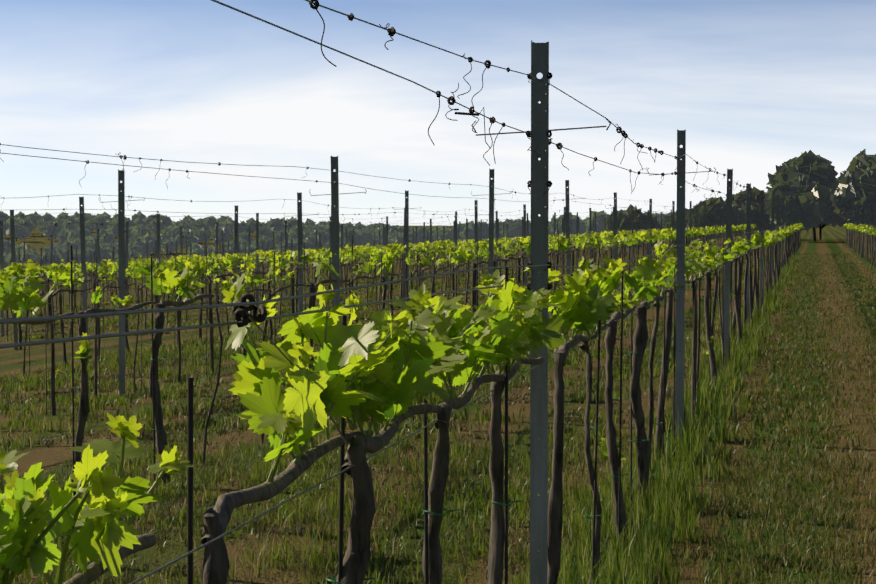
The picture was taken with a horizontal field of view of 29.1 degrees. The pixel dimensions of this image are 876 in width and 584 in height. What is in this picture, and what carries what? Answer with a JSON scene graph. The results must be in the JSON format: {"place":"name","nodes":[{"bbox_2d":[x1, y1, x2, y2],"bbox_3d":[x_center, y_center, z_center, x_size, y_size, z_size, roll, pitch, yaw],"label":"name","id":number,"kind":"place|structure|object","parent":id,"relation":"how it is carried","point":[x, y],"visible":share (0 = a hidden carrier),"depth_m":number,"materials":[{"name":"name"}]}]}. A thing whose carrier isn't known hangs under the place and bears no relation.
{"place":"outdoors","nodes":[
{"label":"outdoors","id":0,"kind":"place"},
{"bbox_2d":[0,223,875,583],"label":"vine","id":1,"kind":"object","parent":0,"point":[440,335],"depth_m":4.31,"materials":[{"name":"green plant"}]},
{"bbox_2d":[0,230,762,583],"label":"vine canes","id":2,"kind":"object","parent":1,"relation":"attached to","point":[226,504],"visible":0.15,"depth_m":3.27,"materials":[{"name":"brown wood"}]},
{"bbox_2d":[0,224,875,583],"bbox_3d":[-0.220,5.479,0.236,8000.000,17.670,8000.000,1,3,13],"label":"ground","id":3,"kind":"structure","parent":0,"point":[832,240],"depth_m":11.12,"materials":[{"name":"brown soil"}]},
{"bbox_2d":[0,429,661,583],"bbox_3d":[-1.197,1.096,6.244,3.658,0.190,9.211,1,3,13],"label":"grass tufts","id":4,"kind":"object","parent":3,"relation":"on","point":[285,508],"visible":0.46,"depth_m":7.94,"materials":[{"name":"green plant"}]},
{"bbox_2d":[0,312,732,453],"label":"grass","id":5,"kind":"structure","parent":3,"relation":"on","point":[228,396],"depth_m":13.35,"materials":[{"name":"green plant"}]},
{"bbox_2d":[19,230,751,583],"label":"vine stakes","id":6,"kind":"object","parent":3,"relation":"on","point":[189,500],"visible":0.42,"depth_m":6.91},
{"bbox_2d":[71,351,667,583],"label":"vine ties","id":7,"kind":"object","parent":6,"relation":"attached to","point":[334,580],"visible":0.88,"depth_m":6.05,"materials":[{"name":"plastic"}]},
{"bbox_2d":[3,257,774,341],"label":"grass tufts","id":8,"kind":"object","parent":3,"relation":"on","point":[174,317],"visible":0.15,"depth_m":37.03,"materials":[{"name":"green plant"}]},
{"bbox_2d":[4,259,774,339],"bbox_3d":[-1.417,0.032,43.466,20.578,1.109,36.524,1,3,13],"label":"dry thatch","id":9,"kind":"object","parent":3,"relation":"on","point":[134,323],"visible":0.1,"depth_m":35.19,"materials":[{"name":"brown plant"}]},
{"bbox_2d":[16,224,825,253],"bbox_3d":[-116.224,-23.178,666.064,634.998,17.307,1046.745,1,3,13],"label":"tree trunks and limbs","id":10,"kind":"object","parent":3,"relation":"on","point":[814,232],"visible":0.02,"depth_m":118.23,"materials":[{"name":"brown plant"}]},
{"bbox_2d":[603,149,875,249],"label":"trees","id":11,"kind":"object","parent":10,"relation":"attached to","point":[813,188],"visible":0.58,"depth_m":102.18,"materials":[{"name":"green plant"}]},
{"bbox_2d":[0,203,855,271],"bbox_3d":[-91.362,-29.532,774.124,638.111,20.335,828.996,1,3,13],"label":"woodland foliage","id":12,"kind":"object","parent":3,"relation":"on","point":[62,232],"visible":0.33,"depth_m":560.04,"materials":[{"name":"green plant"}]},
{"bbox_2d":[0,40,875,583],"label":"trellis posts","id":13,"kind":"object","parent":3,"relation":"on","point":[538,394],"visible":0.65,"depth_m":11.99,"materials":[{"name":"grey metal"}]},
{"bbox_2d":[1,119,787,229],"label":"trellis spreader arms","id":14,"kind":"object","parent":13,"relation":"attached to","point":[494,194],"visible":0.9,"depth_m":11.96},
{"bbox_2d":[0,0,862,583],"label":"trellis wires","id":15,"kind":"object","parent":13,"relation":"attached to","point":[74,316],"visible":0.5,"depth_m":3.95,"materials":[{"name":"grey metal"}]},
{"bbox_2d":[0,0,875,327],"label":"dry tendrils","id":16,"kind":"object","parent":13,"relation":"attached to","point":[240,314],"visible":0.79,"depth_m":5.08,"materials":[{"name":"brown plant"}]},
{"bbox_2d":[502,429,736,583],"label":"grass under vines","id":17,"kind":"structure","parent":3,"relation":"on","point":[677,493],"depth_m":7.19,"materials":[{"name":"green plant"}]},
{"bbox_2d":[603,311,778,481],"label":"grass under vines","id":18,"kind":"structure","parent":3,"relation":"on","point":[734,368],"depth_m":11.85,"materials":[{"name":"green plant"}]},
{"bbox_2d":[729,253,800,324],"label":"grass under vines","id":19,"kind":"structure","parent":3,"relation":"on","point":[769,298],"depth_m":27.84,"materials":[{"name":"green plant"}]},
{"bbox_2d":[658,448,875,583],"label":"grass","id":20,"kind":"structure","parent":3,"relation":"on","point":[769,509],"depth_m":7.61,"materials":[{"name":"green plant"}]},
{"bbox_2d":[710,314,875,457],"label":"grass","id":21,"kind":"structure","parent":3,"relation":"on","point":[790,430],"depth_m":13.86,"materials":[{"name":"green plant"}]},
{"bbox_2d":[775,253,875,318],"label":"grass","id":22,"kind":"structure","parent":3,"relation":"on","point":[841,256],"depth_m":34.72,"materials":[{"name":"green plant"}]},
{"bbox_2d":[0,0,875,225],"label":"sky","id":23,"kind":"structure","parent":0,"point":[753,86],"materials":[{"name":"blue"}]}
]}

